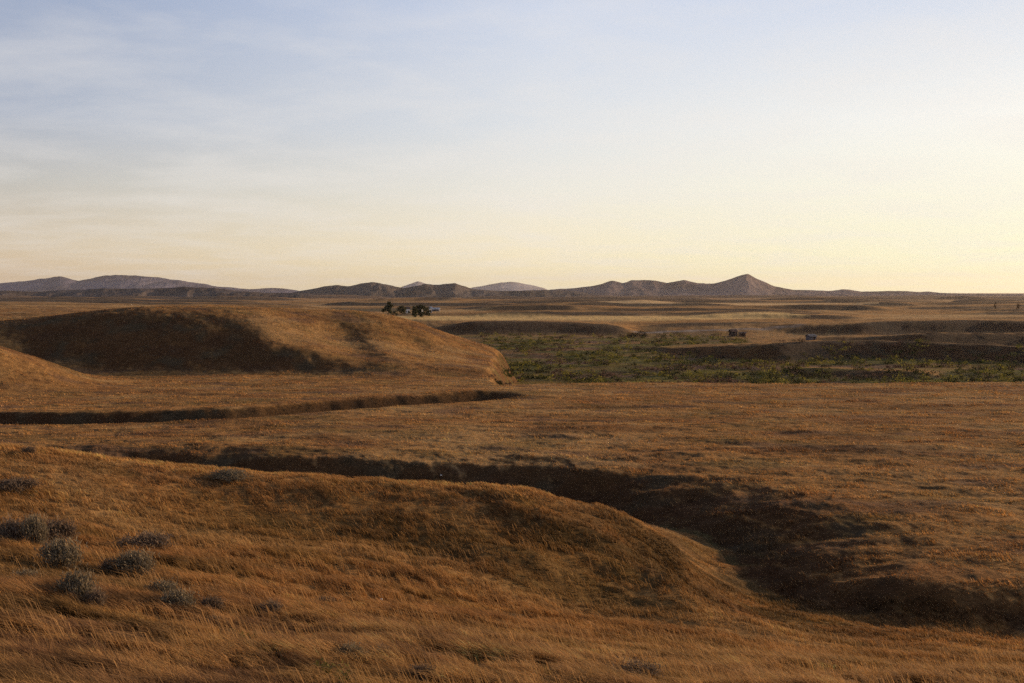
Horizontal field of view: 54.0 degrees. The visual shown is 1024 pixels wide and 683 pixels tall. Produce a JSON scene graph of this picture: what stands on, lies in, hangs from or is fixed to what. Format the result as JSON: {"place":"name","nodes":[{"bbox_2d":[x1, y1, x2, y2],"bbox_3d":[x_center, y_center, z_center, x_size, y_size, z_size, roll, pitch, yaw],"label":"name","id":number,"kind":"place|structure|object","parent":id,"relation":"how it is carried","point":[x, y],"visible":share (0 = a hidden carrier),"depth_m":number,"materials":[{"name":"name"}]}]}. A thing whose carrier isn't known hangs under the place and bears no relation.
{"place":"outdoors","nodes":[
{"label":"outdoors","id":0,"kind":"place"},
{"bbox_2d":[0,275,297,292],"bbox_3d":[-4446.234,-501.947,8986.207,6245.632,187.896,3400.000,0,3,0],"label":"mountains","id":1,"kind":"structure","parent":0,"point":[105,281],"depth_m":8569.22,"materials":[{"name":"grey stone"}]},
{"bbox_2d":[0,287,334,297],"bbox_3d":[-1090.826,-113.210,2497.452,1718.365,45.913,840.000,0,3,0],"label":"hills","id":2,"kind":"structure","parent":0,"point":[180,292],"depth_m":2420.57,"materials":[{"name":"stone"}]},
{"bbox_2d":[293,282,591,297],"bbox_3d":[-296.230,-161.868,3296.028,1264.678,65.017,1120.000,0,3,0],"label":"hills","id":3,"kind":"structure","parent":0,"point":[453,290],"depth_m":3152.06,"materials":[{"name":"stone"}]},
{"bbox_2d":[401,281,546,290],"bbox_3d":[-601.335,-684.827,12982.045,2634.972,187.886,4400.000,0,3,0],"label":"mountains","id":4,"kind":"structure","parent":0,"point":[509,286],"depth_m":12466.05,"materials":[{"name":"grey stone"}]},
{"bbox_2d":[0,293,1023,682],"bbox_3d":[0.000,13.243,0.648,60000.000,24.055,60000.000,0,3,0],"label":"ground","id":5,"kind":"structure","parent":0,"point":[968,327],"depth_m":104.54,"materials":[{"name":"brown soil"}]},
{"bbox_2d":[0,513,25,542],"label":"sagebrush","id":6,"kind":"object","parent":5,"relation":"on","point":[10,528],"visible":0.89,"depth_m":25.01,"materials":[{"name":"grey plant"}]},
{"bbox_2d":[0,476,43,493],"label":"sagebrush","id":7,"kind":"object","parent":5,"relation":"on","point":[11,484],"visible":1,"depth_m":34.42,"materials":[{"name":"grey plant"}]},
{"bbox_2d":[4,564,43,586],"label":"sagebrush","id":8,"kind":"object","parent":5,"relation":"on","point":[24,572],"visible":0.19,"depth_m":18.86,"materials":[{"name":"grey plant"}]},
{"bbox_2d":[20,444,36,454],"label":"sagebrush","id":9,"kind":"object","parent":5,"relation":"on","point":[29,450],"visible":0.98,"depth_m":39.32,"materials":[{"name":"grey plant"}]},
{"bbox_2d":[17,508,51,547],"bbox_3d":[-11.912,4.767,25.133,0.768,1.212,0.888,0,3,-8],"label":"sagebrush","id":10,"kind":"object","parent":5,"relation":"on","point":[35,527],"visible":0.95,"depth_m":24.99,"materials":[{"name":"grey plant"}]},
{"bbox_2d":[33,533,87,571],"bbox_3d":[-9.963,4.721,22.267,1.086,0.946,1.256,0,3,-4],"label":"sagebrush","id":11,"kind":"object","parent":5,"relation":"on","point":[64,552],"visible":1,"depth_m":22.06,"materials":[{"name":"grey plant"}]},
{"bbox_2d":[41,514,81,542],"bbox_3d":[-12.557,5.223,27.897,1.005,1.058,1.140,0,3,8],"label":"sagebrush","id":12,"kind":"object","parent":5,"relation":"on","point":[59,527],"visible":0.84,"depth_m":27.84,"materials":[{"name":"grey plant"}]},
{"bbox_2d":[49,563,101,600],"bbox_3d":[-7.659,4.306,17.666,0.931,0.811,0.854,1,3,10],"label":"sagebrush","id":13,"kind":"object","parent":5,"relation":"on","point":[80,585],"visible":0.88,"depth_m":17.62,"materials":[{"name":"grey plant"}]},
{"bbox_2d":[81,585,109,606],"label":"sagebrush","id":14,"kind":"object","parent":5,"relation":"on","point":[98,598],"visible":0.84,"depth_m":17.36,"materials":[{"name":"grey plant"}]},
{"bbox_2d":[96,555,126,574],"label":"sagebrush","id":15,"kind":"object","parent":5,"relation":"on","point":[106,564],"visible":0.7,"depth_m":22.95,"materials":[{"name":"grey plant"}]},
{"bbox_2d":[109,545,159,577],"bbox_3d":[-8.656,5.111,23.168,1.083,0.787,1.252,0,3,-2],"label":"sagebrush","id":16,"kind":"object","parent":5,"relation":"on","point":[134,560],"visible":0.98,"depth_m":22.98,"materials":[{"name":"grey plant"}]},
{"bbox_2d":[108,529,180,550],"bbox_3d":[-10.600,5.781,29.011,2.016,0.718,2.157,-1,3,-26],"label":"sagebrush","id":17,"kind":"object","parent":5,"relation":"on","point":[147,538],"visible":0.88,"depth_m":28.89,"materials":[{"name":"grey plant"}]},
{"bbox_2d":[144,577,185,593],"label":"sagebrush","id":18,"kind":"object","parent":5,"relation":"on","point":[163,584],"visible":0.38,"depth_m":20.65,"materials":[{"name":"grey plant"}]},
{"bbox_2d":[155,586,199,613],"bbox_3d":[-6.166,4.815,18.586,0.792,0.578,0.915,0,3,-5],"label":"sagebrush","id":19,"kind":"object","parent":5,"relation":"on","point":[177,597],"visible":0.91,"depth_m":18.46,"materials":[{"name":"grey plant"}]},
{"bbox_2d":[198,595,225,612],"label":"sagebrush","id":20,"kind":"object","parent":5,"relation":"on","point":[211,601],"visible":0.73,"depth_m":20.04,"materials":[{"name":"grey plant"}]},
{"bbox_2d":[207,468,253,482],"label":"sagebrush","id":21,"kind":"object","parent":5,"relation":"on","point":[231,474],"visible":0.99,"depth_m":41.13,"materials":[{"name":"grey plant"}]},
{"bbox_2d":[261,645,279,654],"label":"weed","id":22,"kind":"object","parent":5,"relation":"on","point":[269,649],"visible":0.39,"depth_m":15.12,"materials":[{"name":"green plant"}]},
{"bbox_2d":[255,597,286,615],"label":"sagebrush","id":23,"kind":"object","parent":5,"relation":"on","point":[276,606],"visible":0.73,"depth_m":20.75,"materials":[{"name":"grey plant"}]},
{"bbox_2d":[313,658,334,674],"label":"weed","id":24,"kind":"object","parent":5,"relation":"on","point":[322,665],"visible":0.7,"depth_m":13.91,"materials":[{"name":"green plant"}]},
{"bbox_2d":[315,595,336,602],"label":"sagebrush","id":25,"kind":"object","parent":5,"relation":"on","point":[324,599],"visible":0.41,"depth_m":24.43,"materials":[{"name":"grey plant"}]},
{"bbox_2d":[331,661,352,682],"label":"weed","id":26,"kind":"object","parent":5,"relation":"on","point":[346,678],"visible":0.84,"depth_m":13.38,"materials":[{"name":"green plant"}]},
{"bbox_2d":[334,637,368,661],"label":"sagebrush","id":27,"kind":"object","parent":5,"relation":"on","point":[354,648],"visible":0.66,"depth_m":15.25,"materials":[{"name":"grey plant"}]},
{"bbox_2d":[375,643,393,656],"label":"sagebrush","id":28,"kind":"object","parent":5,"relation":"on","point":[382,648],"visible":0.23,"depth_m":15.66,"materials":[{"name":"grey plant"}]},
{"bbox_2d":[381,301,393,313],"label":"tree","id":29,"kind":"object","parent":5,"relation":"on","point":[388,306],"visible":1,"depth_m":638.36,"materials":[{"name":"green plant"}]},
{"bbox_2d":[396,305,406,313],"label":"tree","id":30,"kind":"object","parent":5,"relation":"on","point":[401,310],"visible":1,"depth_m":658.96,"materials":[{"name":"green plant"}]},
{"bbox_2d":[408,306,417,316],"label":"tree","id":31,"kind":"object","parent":5,"relation":"on","point":[414,311],"visible":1,"depth_m":599.62,"materials":[{"name":"green plant"}]},
{"bbox_2d":[416,304,425,316],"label":"tree","id":32,"kind":"object","parent":5,"relation":"on","point":[420,312],"visible":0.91,"depth_m":608.97,"materials":[{"name":"green plant"}]},
{"bbox_2d":[408,662,435,682],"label":"sagebrush","id":33,"kind":"object","parent":5,"relation":"on","point":[420,667],"visible":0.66,"depth_m":14.41,"materials":[{"name":"grey plant"}]},
{"bbox_2d":[424,306,430,315],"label":"tree","id":34,"kind":"object","parent":5,"relation":"on","point":[427,310],"visible":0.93,"depth_m":619.59,"materials":[{"name":"green plant"}]},
{"bbox_2d":[0,442,1023,682],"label":"grass","id":35,"kind":"structure","parent":5,"relation":"on","point":[128,609],"depth_m":24.64,"materials":[{"name":"brown plant"}]},
{"bbox_2d":[605,654,668,680],"bbox_3d":[2.050,5.489,16.650,1.188,0.481,1.272,-1,3,-20],"label":"sagebrush","id":36,"kind":"object","parent":5,"relation":"on","point":[645,666],"visible":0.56,"depth_m":16.68,"materials":[{"name":"grey plant"}]},
{"bbox_2d":[632,330,648,337],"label":"bush","id":37,"kind":"object","parent":5,"relation":"on","point":[640,333],"visible":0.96,"depth_m":454.82,"materials":[{"name":"green plant"}]},
{"bbox_2d":[728,329,737,335],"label":"shed","id":38,"kind":"structure","parent":5,"relation":"on","point":[732,332],"depth_m":469.16,"materials":[{"name":"brown"}]},
{"bbox_2d":[738,332,746,336],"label":"shed","id":39,"kind":"structure","parent":5,"relation":"on","point":[741,334],"depth_m":469.27,"materials":[{"name":"grey"}]},
{"bbox_2d":[477,331,1023,384],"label":"scrub thicket","id":40,"kind":"object","parent":5,"relation":"on","point":[771,374],"visible":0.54,"depth_m":289.00,"materials":[{"name":"green plant"}]},
{"bbox_2d":[804,334,817,339],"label":"shed","id":41,"kind":"structure","parent":5,"relation":"on","point":[810,336],"depth_m":439.37,"materials":[{"name":"metal"}]},
{"bbox_2d":[0,0,1023,292],"label":"sky","id":42,"kind":"structure","parent":0,"point":[824,145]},
{"bbox_2d":[551,274,1023,295],"bbox_3d":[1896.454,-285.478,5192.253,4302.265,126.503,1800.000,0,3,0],"label":"hills","id":43,"kind":"structure","parent":0,"point":[746,284],"depth_m":4927.59,"materials":[{"name":"stone"}]}
]}

